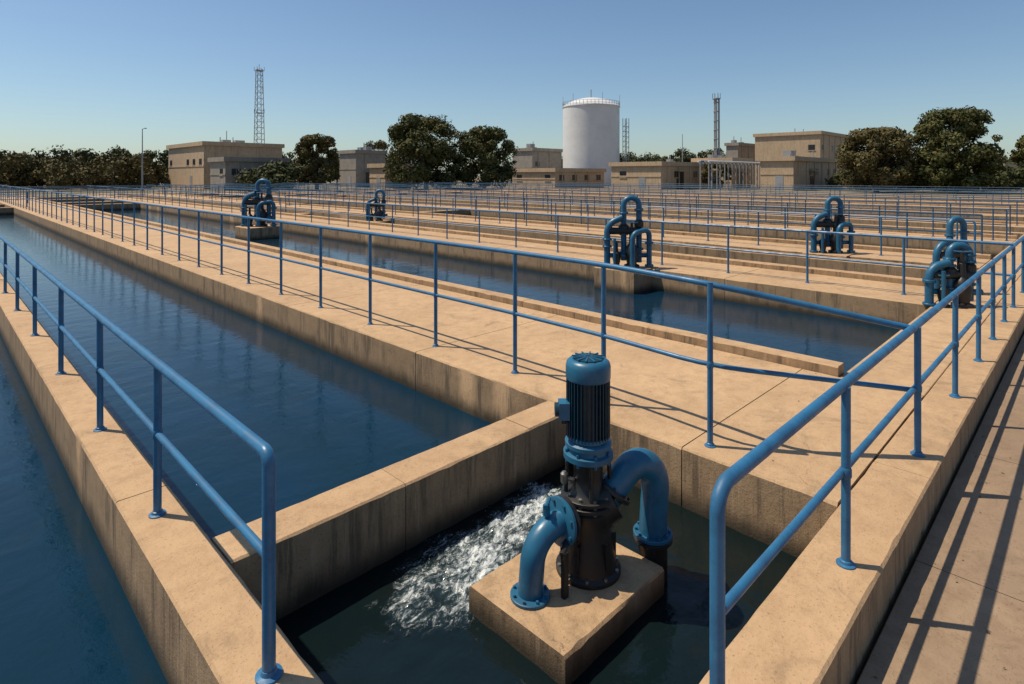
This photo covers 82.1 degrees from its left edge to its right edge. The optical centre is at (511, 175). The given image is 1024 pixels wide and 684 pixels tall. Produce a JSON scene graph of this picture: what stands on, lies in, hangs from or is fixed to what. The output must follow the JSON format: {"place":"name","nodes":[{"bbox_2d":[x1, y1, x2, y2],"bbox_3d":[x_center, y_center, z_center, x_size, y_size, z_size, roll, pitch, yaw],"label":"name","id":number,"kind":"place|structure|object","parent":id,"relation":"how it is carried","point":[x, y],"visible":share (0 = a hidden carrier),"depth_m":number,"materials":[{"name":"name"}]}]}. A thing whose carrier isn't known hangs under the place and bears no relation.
{"place":"outdoors","nodes":[
{"label":"outdoors","id":0,"kind":"place"},
{"bbox_2d":[254,64,264,142],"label":"lattice communication tower","id":1,"kind":"structure","parent":0,"point":[257,104],"depth_m":139.93,"materials":[{"name":"metal"}]},
{"bbox_2d":[367,163,413,188],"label":"storage shed","id":2,"kind":"structure","parent":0,"point":[377,175],"depth_m":106.53,"materials":[{"name":"concrete"}]},
{"bbox_2d":[376,178,396,188],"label":"doors","id":3,"kind":"structure","parent":2,"relation":"in","point":[377,179],"depth_m":106.48,"materials":[{"name":"metal"}]},
{"bbox_2d":[0,209,993,683],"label":"water","id":4,"kind":"structure","parent":0,"point":[318,421],"depth_m":7.14,"materials":[{"name":"liquid"}]},
{"bbox_2d":[34,190,394,199],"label":"concrete footbridge","id":5,"kind":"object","parent":4,"relation":"in","point":[77,197],"visible":0.16,"depth_m":71.74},
{"bbox_2d":[2,181,519,197],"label":"railing","id":6,"kind":"object","parent":5,"relation":"on","point":[124,190],"visible":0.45,"depth_m":68.46,"materials":[{"name":"metal"}]},
{"bbox_2d":[48,191,425,201],"bbox_3d":[-25.350,2.604,73.787,91.492,0.591,0.800,0,0,-45],"label":"concrete footbridge","id":7,"kind":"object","parent":4,"relation":"in","point":[96,199],"visible":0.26,"depth_m":60.70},
{"bbox_2d":[0,182,511,199],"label":"railing","id":8,"kind":"object","parent":7,"relation":"on","point":[224,190],"visible":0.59,"depth_m":66.01,"materials":[{"name":"metal"}]},
{"bbox_2d":[0,189,560,206],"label":"concrete footbridge","id":9,"kind":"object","parent":4,"relation":"in","point":[91,202],"visible":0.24,"depth_m":51.84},
{"bbox_2d":[0,183,492,201],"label":"railing","id":10,"kind":"object","parent":9,"relation":"on","point":[228,192],"visible":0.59,"depth_m":56.55,"materials":[{"name":"metal"}]},
{"bbox_2d":[294,211,341,214],"bbox_3d":[-12.268,2.604,35.956,3.652,0.591,0.800,0,0,-45],"label":"concrete footbridge","id":11,"kind":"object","parent":4,"relation":"in","point":[310,213],"visible":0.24,"depth_m":35.38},
{"bbox_2d":[285,194,336,212],"bbox_3d":[-12.217,1.736,35.867,3.354,1.127,0.106,0,0,-45],"label":"railing","id":12,"kind":"object","parent":11,"relation":"on","point":[307,203],"visible":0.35,"depth_m":35.71,"materials":[{"name":"metal"}]},
{"bbox_2d":[365,189,391,223],"bbox_3d":[-6.735,2.249,29.363,1.100,3.102,1.150,0,0,-45],"label":"valve pipe assembly","id":13,"kind":"object","parent":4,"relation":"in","point":[379,212],"visible":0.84,"depth_m":29.28,"materials":[{"name":"blue paint"}]},
{"bbox_2d":[276,463,796,683],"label":"churning water","id":14,"kind":"structure","parent":4,"relation":"on","point":[406,617],"depth_m":3.74,"materials":[{"name":"liquid"}]},
{"bbox_2d":[431,495,540,576],"bbox_3d":[-0.053,2.745,4.538,1.237,0.088,0.735,0,0,-45],"label":"water spray","id":15,"kind":"object","parent":14,"relation":"on","point":[495,540],"visible":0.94,"depth_m":4.48,"materials":[{"name":"grey"}]},
{"bbox_2d":[469,543,663,683],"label":"pump plinth","id":16,"kind":"structure","parent":14,"relation":"in","point":[573,636],"depth_m":3.57,"materials":[{"name":"beige concrete"}]},
{"bbox_2d":[510,351,672,610],"bbox_3d":[0.526,2.155,3.941,1.235,1.890,0.428,0,0,-30],"label":"vertical water pump","id":17,"kind":"object","parent":16,"relation":"on","point":[579,519],"visible":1,"depth_m":3.81,"materials":[{"name":"blue metal"}]},
{"bbox_2d":[0,0,1023,175],"label":"sky","id":18,"kind":"structure","parent":0,"point":[75,74],"materials":[{"name":"blue"}]},
{"bbox_2d":[2,176,1023,197],"bbox_3d":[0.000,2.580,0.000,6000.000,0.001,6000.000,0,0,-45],"label":"ground","id":19,"kind":"structure","parent":0,"point":[77,192],"depth_m":92.71,"materials":[{"name":"concrete"}]},
{"bbox_2d":[0,144,167,188],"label":"distant tree line","id":20,"kind":"object","parent":19,"relation":"on","point":[86,155],"visible":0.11,"depth_m":120.56,"materials":[{"name":"green plant"}]},
{"bbox_2d":[0,151,169,189],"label":"distant tree line","id":21,"kind":"object","parent":19,"relation":"on","point":[18,169],"visible":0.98,"depth_m":106.68,"materials":[{"name":"green plant"}]},
{"bbox_2d":[141,128,146,190],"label":"street lamp","id":22,"kind":"object","parent":19,"relation":"on","point":[142,160],"visible":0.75,"depth_m":94.93,"materials":[{"name":"metal"}]},
{"bbox_2d":[168,145,281,188],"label":"walls","id":23,"kind":"structure","parent":19,"relation":"on","point":[180,172],"depth_m":111.31,"materials":[{"name":"concrete"}]},
{"bbox_2d":[169,159,201,166],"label":"windows","id":24,"kind":"structure","parent":23,"relation":"attached to","point":[200,161],"depth_m":109.94,"materials":[{"name":"glass"}]},
{"bbox_2d":[166,137,284,148],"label":"roof","id":25,"kind":"structure","parent":23,"relation":"on","point":[240,143],"depth_m":111.49,"materials":[{"name":"concrete"}]},
{"bbox_2d":[210,161,285,190],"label":"walls","id":26,"kind":"structure","parent":19,"relation":"on","point":[227,167],"depth_m":98.91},
{"bbox_2d":[219,169,241,175],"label":"windows","id":27,"kind":"structure","parent":26,"relation":"attached to","point":[235,171],"depth_m":98.11,"materials":[{"name":"glass"}]},
{"bbox_2d":[207,157,289,161],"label":"roof","id":28,"kind":"structure","parent":26,"relation":"on","point":[237,159],"depth_m":99.65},
{"bbox_2d":[233,159,307,191],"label":"distant tree line","id":29,"kind":"object","parent":19,"relation":"on","point":[280,173],"visible":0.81,"depth_m":91.39,"materials":[{"name":"green plant"}]},
{"bbox_2d":[292,133,340,189],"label":"broadleaf tree","id":30,"kind":"object","parent":19,"relation":"on","point":[304,150],"visible":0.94,"depth_m":98.95,"materials":[{"name":"green plant"}]},
{"bbox_2d":[282,150,416,182],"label":"distant tree line","id":31,"kind":"object","parent":19,"relation":"on","point":[329,172],"visible":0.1,"depth_m":162.77,"materials":[{"name":"green plant"}]},
{"bbox_2d":[339,153,384,186],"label":"walls","id":32,"kind":"structure","parent":19,"relation":"on","point":[353,166],"depth_m":126.59,"materials":[{"name":"concrete"}]},
{"bbox_2d":[348,171,369,186],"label":"doors","id":33,"kind":"structure","parent":32,"relation":"attached to","point":[367,177],"depth_m":126.92,"materials":[{"name":"metal"}]},
{"bbox_2d":[337,143,387,153],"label":"roof","id":34,"kind":"structure","parent":32,"relation":"on","point":[367,150],"depth_m":127.80,"materials":[{"name":"concrete"}]},
{"bbox_2d":[364,140,392,162],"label":"broadleaf tree","id":35,"kind":"object","parent":19,"relation":"on","point":[382,145],"visible":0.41,"depth_m":149.07,"materials":[{"name":"green plant"}]},
{"bbox_2d":[383,113,466,189],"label":"broadleaf tree","id":36,"kind":"object","parent":19,"relation":"on","point":[409,134],"visible":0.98,"depth_m":92.20,"materials":[{"name":"green plant"}]},
{"bbox_2d":[452,125,519,187],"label":"broadleaf tree","id":37,"kind":"object","parent":19,"relation":"on","point":[480,143],"visible":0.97,"depth_m":95.72,"materials":[{"name":"green plant"}]},
{"bbox_2d":[500,157,562,182],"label":"distant tree line","id":38,"kind":"object","parent":19,"relation":"on","point":[503,164],"visible":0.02,"depth_m":180.59,"materials":[{"name":"green plant"}]},
{"bbox_2d":[562,90,628,185],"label":"storage tank","id":39,"kind":"object","parent":19,"relation":"on","point":[591,131],"visible":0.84,"depth_m":134.25,"materials":[{"name":"metal"}]},
{"bbox_2d":[611,166,707,189],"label":"walls","id":40,"kind":"structure","parent":19,"relation":"on","point":[658,174],"depth_m":105.79,"materials":[{"name":"concrete"}]},
{"bbox_2d":[609,156,703,166],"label":"roof","id":41,"kind":"structure","parent":40,"relation":"on","point":[669,162],"depth_m":105.83,"materials":[{"name":"concrete"}]},
{"bbox_2d":[619,171,697,177],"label":"windows","id":42,"kind":"structure","parent":40,"relation":"attached to","point":[622,173],"depth_m":107.57,"materials":[{"name":"glass"}]},
{"bbox_2d":[639,170,688,189],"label":"doors","id":43,"kind":"structure","parent":40,"relation":"attached to","point":[641,179],"depth_m":105.91,"materials":[{"name":"metal"}]},
{"bbox_2d":[620,147,725,161],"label":"distant tree line","id":44,"kind":"object","parent":19,"relation":"on","point":[678,153],"visible":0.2,"depth_m":166.54,"materials":[{"name":"green plant"}]},
{"bbox_2d":[699,160,733,188],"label":"broadleaf tree","id":45,"kind":"object","parent":19,"relation":"on","point":[704,174],"visible":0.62,"depth_m":107.59,"materials":[{"name":"green plant"}]},
{"bbox_2d":[697,160,759,189],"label":"pipe rack","id":46,"kind":"object","parent":19,"relation":"on","point":[732,163],"visible":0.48,"depth_m":102.27,"materials":[{"name":"metal"}]},
{"bbox_2d":[726,145,754,184],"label":"walls","id":47,"kind":"structure","parent":19,"relation":"on","point":[737,151],"depth_m":150.21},
{"bbox_2d":[724,136,754,146],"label":"roof","id":48,"kind":"structure","parent":47,"relation":"on","point":[734,142],"depth_m":149.68,"materials":[{"name":"concrete"}]},
{"bbox_2d":[760,161,841,190],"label":"walls","id":49,"kind":"structure","parent":19,"relation":"on","point":[794,173],"depth_m":101.02,"materials":[{"name":"concrete"}]},
{"bbox_2d":[775,170,820,188],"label":"doors","id":50,"kind":"structure","parent":49,"relation":"attached to","point":[778,180],"depth_m":100.02,"materials":[{"name":"metal"}]},
{"bbox_2d":[757,149,839,162],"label":"roof","id":51,"kind":"structure","parent":49,"relation":"on","point":[789,155],"depth_m":101.18,"materials":[{"name":"concrete"}]},
{"bbox_2d":[809,168,839,175],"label":"windows","id":52,"kind":"structure","parent":49,"relation":"attached to","point":[817,172],"depth_m":106.63,"materials":[{"name":"glass"}]},
{"bbox_2d":[755,134,854,185],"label":"walls","id":53,"kind":"structure","parent":19,"relation":"on","point":[772,146],"depth_m":135.09,"materials":[{"name":"concrete"}]},
{"bbox_2d":[753,128,849,137],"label":"roof","id":54,"kind":"structure","parent":53,"relation":"on","point":[801,133],"depth_m":134.91,"materials":[{"name":"concrete"}]},
{"bbox_2d":[808,145,838,151],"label":"windows","id":55,"kind":"structure","parent":53,"relation":"attached to","point":[811,147],"depth_m":131.40,"materials":[{"name":"glass"}]},
{"bbox_2d":[835,126,918,191],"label":"broadleaf tree","id":56,"kind":"object","parent":19,"relation":"on","point":[880,151],"visible":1,"depth_m":85.48,"materials":[{"name":"green plant"}]},
{"bbox_2d":[825,162,1023,190],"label":"distant tree line","id":57,"kind":"object","parent":19,"relation":"on","point":[1002,179],"visible":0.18,"depth_m":96.19,"materials":[{"name":"green plant"}]},
{"bbox_2d":[907,105,1005,190],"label":"broadleaf tree","id":58,"kind":"object","parent":19,"relation":"on","point":[944,156],"visible":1,"depth_m":81.78,"materials":[{"name":"green plant"}]},
{"bbox_2d":[914,152,1023,170],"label":"distant tree line","id":59,"kind":"object","parent":19,"relation":"on","point":[1005,157],"visible":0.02,"depth_m":140.60,"materials":[{"name":"green plant"}]},
{"bbox_2d":[1003,164,1016,166],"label":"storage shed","id":60,"kind":"structure","parent":19,"relation":"on","point":[1010,165],"depth_m":126.86,"materials":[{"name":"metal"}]},
{"bbox_2d":[1009,135,1023,187],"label":"broadleaf tree","id":61,"kind":"object","parent":19,"relation":"on","point":[1017,156],"visible":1,"depth_m":81.26,"materials":[{"name":"green plant"}]},
{"bbox_2d":[513,144,562,167],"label":"storage shed","id":62,"kind":"structure","parent":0,"point":[530,156],"depth_m":142.83,"materials":[{"name":"concrete"}]},
{"bbox_2d":[512,172,603,187],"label":"walls","id":63,"kind":"structure","parent":0,"point":[527,178],"depth_m":116.60,"materials":[{"name":"concrete"}]},
{"bbox_2d":[516,175,600,180],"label":"windows","id":64,"kind":"structure","parent":63,"relation":"attached to","point":[598,177],"depth_m":118.26,"materials":[{"name":"glass"}]},
{"bbox_2d":[512,168,605,171],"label":"roof","id":65,"kind":"structure","parent":63,"relation":"on","point":[559,170],"depth_m":115.87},
{"bbox_2d":[698,162,749,187],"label":"walls","id":66,"kind":"structure","parent":0,"point":[748,176],"depth_m":114.83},
{"bbox_2d":[691,151,752,161],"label":"roof","id":67,"kind":"structure","parent":66,"relation":"on","point":[716,157],"depth_m":115.49,"materials":[{"name":"concrete"}]},
{"bbox_2d":[712,93,720,155],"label":"flue stack","id":68,"kind":"object","parent":67,"relation":"on","point":[715,120],"visible":0.74,"depth_m":134.83,"materials":[{"name":"metal"}]},
{"bbox_2d":[713,171,747,187],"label":"doors","id":69,"kind":"structure","parent":66,"relation":"attached to","point":[741,178],"depth_m":114.71,"materials":[{"name":"metal"}]},
{"bbox_2d":[856,335,1023,683],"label":"pavement","id":70,"kind":"structure","parent":0,"point":[961,593],"depth_m":3.73,"materials":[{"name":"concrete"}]},
{"label":"basin floor","id":71,"kind":"structure","parent":0,"visible":0},
{"bbox_2d":[0,207,12,214],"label":"basin wall","id":72,"kind":"structure","parent":71,"relation":"on","point":[5,210],"depth_m":41.83,"materials":[{"name":"concrete"}]},
{"bbox_2d":[0,190,139,206],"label":"railing","id":73,"kind":"object","parent":72,"relation":"on","point":[64,198],"visible":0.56,"depth_m":44.09,"materials":[{"name":"metal"}]},
{"bbox_2d":[74,203,139,210],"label":"basin wall","id":74,"kind":"structure","parent":71,"relation":"on","point":[117,206],"depth_m":47.20,"materials":[{"name":"concrete"}]},
{"bbox_2d":[0,272,323,683],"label":"basin wall","id":75,"kind":"structure","parent":71,"relation":"on","point":[195,604],"depth_m":3.79,"materials":[{"name":"concrete"}]},
{"bbox_2d":[0,235,282,683],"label":"railing","id":76,"kind":"object","parent":75,"relation":"on","point":[270,671],"visible":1,"depth_m":3.65,"materials":[{"name":"metal"}]},
{"bbox_2d":[235,178,282,239],"bbox_3d":[-11.338,2.242,26.328,1.485,4.187,1.552,0,0,-45],"label":"valve pipe assembly","id":77,"kind":"object","parent":71,"relation":"on","point":[261,230],"visible":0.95,"depth_m":26.14,"materials":[{"name":"blue paint"}]},
{"bbox_2d":[211,401,565,620],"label":"basin wall","id":78,"kind":"structure","parent":71,"relation":"on","point":[331,540],"depth_m":4.36,"materials":[{"name":"concrete"}]},
{"bbox_2d":[419,210,469,215],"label":"basin wall","id":79,"kind":"structure","parent":71,"relation":"on","point":[462,212],"depth_m":38.59,"materials":[{"name":"concrete"}]},
{"bbox_2d":[0,196,923,557],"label":"concrete walkway","id":80,"kind":"structure","parent":71,"relation":"on","point":[658,404],"depth_m":7.15,"materials":[{"name":"concrete"}]},
{"bbox_2d":[19,195,843,376],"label":"walkway kerb","id":81,"kind":"structure","parent":80,"relation":"on","point":[811,363],"depth_m":9.35,"materials":[{"name":"concrete"}]},
{"bbox_2d":[0,185,917,447],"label":"railing","id":82,"kind":"object","parent":80,"relation":"on","point":[709,363],"visible":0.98,"depth_m":6.78,"materials":[{"name":"metal"}]},
{"bbox_2d":[88,193,940,325],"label":"concrete walkway","id":83,"kind":"structure","parent":71,"relation":"on","point":[875,295],"depth_m":14.96,"materials":[{"name":"concrete"}]},
{"bbox_2d":[87,185,1012,294],"bbox_3d":[-20.280,1.736,39.160,0.094,1.127,81.940,0,0,-45],"label":"railing","id":84,"kind":"object","parent":83,"relation":"on","point":[903,264],"visible":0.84,"depth_m":15.02,"materials":[{"name":"metal"}]},
{"bbox_2d":[594,195,657,293],"bbox_3d":[2.846,2.149,14.619,1.100,3.302,1.150,0,0,-45],"label":"valve pipe assembly","id":85,"kind":"object","parent":83,"relation":"on","point":[631,254],"visible":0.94,"depth_m":14.48,"materials":[{"name":"blue paint"}]},
{"bbox_2d":[930,216,974,288],"bbox_3d":[8.583,1.551,11.425,0.895,1.497,0.334,0,0,-8],"label":"valve pipe assembly","id":86,"kind":"object","parent":83,"relation":"on","point":[938,254],"visible":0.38,"depth_m":11.43,"materials":[{"name":"blue paint"}]},
{"bbox_2d":[117,193,956,279],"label":"basin wall","id":87,"kind":"structure","parent":71,"relation":"on","point":[913,272],"depth_m":18.04,"materials":[{"name":"concrete"}]},
{"bbox_2d":[139,192,990,269],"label":"concrete walkway","id":88,"kind":"structure","parent":71,"relation":"on","point":[894,255],"depth_m":21.98,"materials":[{"name":"concrete"}]},
{"bbox_2d":[158,185,977,263],"bbox_3d":[-16.457,1.738,43.822,0.108,1.123,80.753,0,0,-45],"label":"railing","id":89,"kind":"object","parent":88,"relation":"on","point":[881,217],"visible":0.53,"depth_m":22.13,"materials":[{"name":"metal"}]},
{"bbox_2d":[163,184,982,253],"bbox_3d":[-15.549,1.627,44.752,0.048,1.106,80.721,0,0,-45],"label":"railing","id":90,"kind":"object","parent":88,"relation":"on","point":[650,215],"visible":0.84,"depth_m":22.72,"materials":[{"name":"metal"}]},
{"bbox_2d":[802,196,857,257],"bbox_3d":[9.386,2.223,17.342,1.122,3.215,1.173,0,0,-45],"label":"valve pipe assembly","id":91,"kind":"object","parent":88,"relation":"on","point":[834,242],"visible":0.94,"depth_m":17.25,"materials":[{"name":"blue paint"}]},
{"bbox_2d":[202,192,1016,256],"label":"concrete walkway","id":92,"kind":"structure","parent":71,"relation":"on","point":[993,250],"depth_m":27.77,"materials":[{"name":"concrete"}]},
{"bbox_2d":[211,184,1007,240],"bbox_3d":[-11.224,1.738,49.054,0.108,1.123,80.753,0,0,-45],"label":"railing","id":93,"kind":"object","parent":92,"relation":"on","point":[933,221],"visible":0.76,"depth_m":27.79,"materials":[{"name":"metal"}]},
{"bbox_2d":[219,183,1010,234],"bbox_3d":[-10.458,1.627,49.844,0.048,1.106,80.721,0,0,-45],"label":"railing","id":94,"kind":"object","parent":92,"relation":"on","point":[765,209],"visible":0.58,"depth_m":29.13,"materials":[{"name":"metal"}]},
{"bbox_2d":[241,192,1023,238],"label":"basin wall","id":95,"kind":"structure","parent":71,"relation":"on","point":[1019,234],"depth_m":32.00,"materials":[{"name":"concrete"}]},
{"bbox_2d":[283,190,1023,232],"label":"concrete walkway","id":96,"kind":"structure","parent":71,"relation":"on","point":[1019,228],"depth_m":35.30,"materials":[{"name":"concrete"}]},
{"bbox_2d":[275,183,1023,225],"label":"railing","id":97,"kind":"object","parent":96,"relation":"on","point":[946,210],"visible":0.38,"depth_m":35.02,"materials":[{"name":"metal"}]},
{"bbox_2d":[290,183,1023,216],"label":"railing","id":98,"kind":"object","parent":96,"relation":"on","point":[705,191],"visible":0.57,"depth_m":36.88,"materials":[{"name":"metal"}]},
{"bbox_2d":[341,189,1023,221],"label":"concrete walkway","id":99,"kind":"structure","parent":71,"relation":"on","point":[1003,216],"depth_m":42.74,"materials":[{"name":"concrete"}]},
{"bbox_2d":[337,183,1023,213],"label":"railing","id":100,"kind":"object","parent":99,"relation":"on","point":[726,190],"visible":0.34,"depth_m":43.81,"materials":[{"name":"metal"}]},
{"bbox_2d":[384,188,1023,212],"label":"concrete walkway","id":101,"kind":"structure","parent":71,"relation":"on","point":[810,201],"depth_m":51.45,"materials":[{"name":"concrete"}]},
{"bbox_2d":[381,182,1023,206],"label":"railing","id":102,"kind":"object","parent":101,"relation":"on","point":[751,188],"visible":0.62,"depth_m":52.04,"materials":[{"name":"metal"}]},
{"bbox_2d":[422,182,1012,204],"bbox_3d":[7.927,1.627,68.228,0.048,1.106,80.721,0,0,-45],"label":"railing","id":103,"kind":"object","parent":101,"relation":"on","point":[760,187],"visible":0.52,"depth_m":52.31,"materials":[{"name":"metal"}]},
{"bbox_2d":[435,188,1023,206],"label":"concrete walkway","id":104,"kind":"structure","parent":71,"relation":"on","point":[911,200],"depth_m":61.10,"materials":[{"name":"concrete"}]},
{"bbox_2d":[438,182,1008,202],"bbox_3d":[14.232,1.738,74.510,0.108,1.123,80.753,0,0,-45],"label":"railing","id":105,"kind":"object","parent":104,"relation":"on","point":[763,186],"visible":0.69,"depth_m":62.05,"materials":[{"name":"metal"}]},
{"bbox_2d":[486,187,1023,199],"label":"concrete walkway","id":106,"kind":"structure","parent":71,"relation":"on","point":[852,195],"depth_m":69.83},
{"bbox_2d":[477,181,1023,198],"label":"railing","id":107,"kind":"object","parent":106,"relation":"on","point":[807,185],"visible":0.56,"depth_m":67.96,"materials":[{"name":"metal"}]},
{"bbox_2d":[699,276,1023,683],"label":"basin wall","id":108,"kind":"structure","parent":71,"relation":"on","point":[819,615],"depth_m":3.68,"materials":[{"name":"concrete"}]},
{"bbox_2d":[709,236,1023,683],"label":"railing","id":109,"kind":"object","parent":108,"relation":"on","point":[721,604],"visible":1,"depth_m":3.45,"materials":[{"name":"metal"}]},
{"bbox_2d":[840,234,1023,396],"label":"concrete walkway","id":110,"kind":"structure","parent":71,"relation":"on","point":[895,366],"depth_m":8.04,"materials":[{"name":"concrete"}]},
{"bbox_2d":[922,242,983,307],"bbox_3d":[7.760,1.740,10.337,0.984,1.119,0.367,0,0,4],"label":"valve pipe assembly","id":111,"kind":"object","parent":110,"relation":"on","point":[948,273],"visible":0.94,"depth_m":10.31,"materials":[{"name":"blue paint"}]}
]}

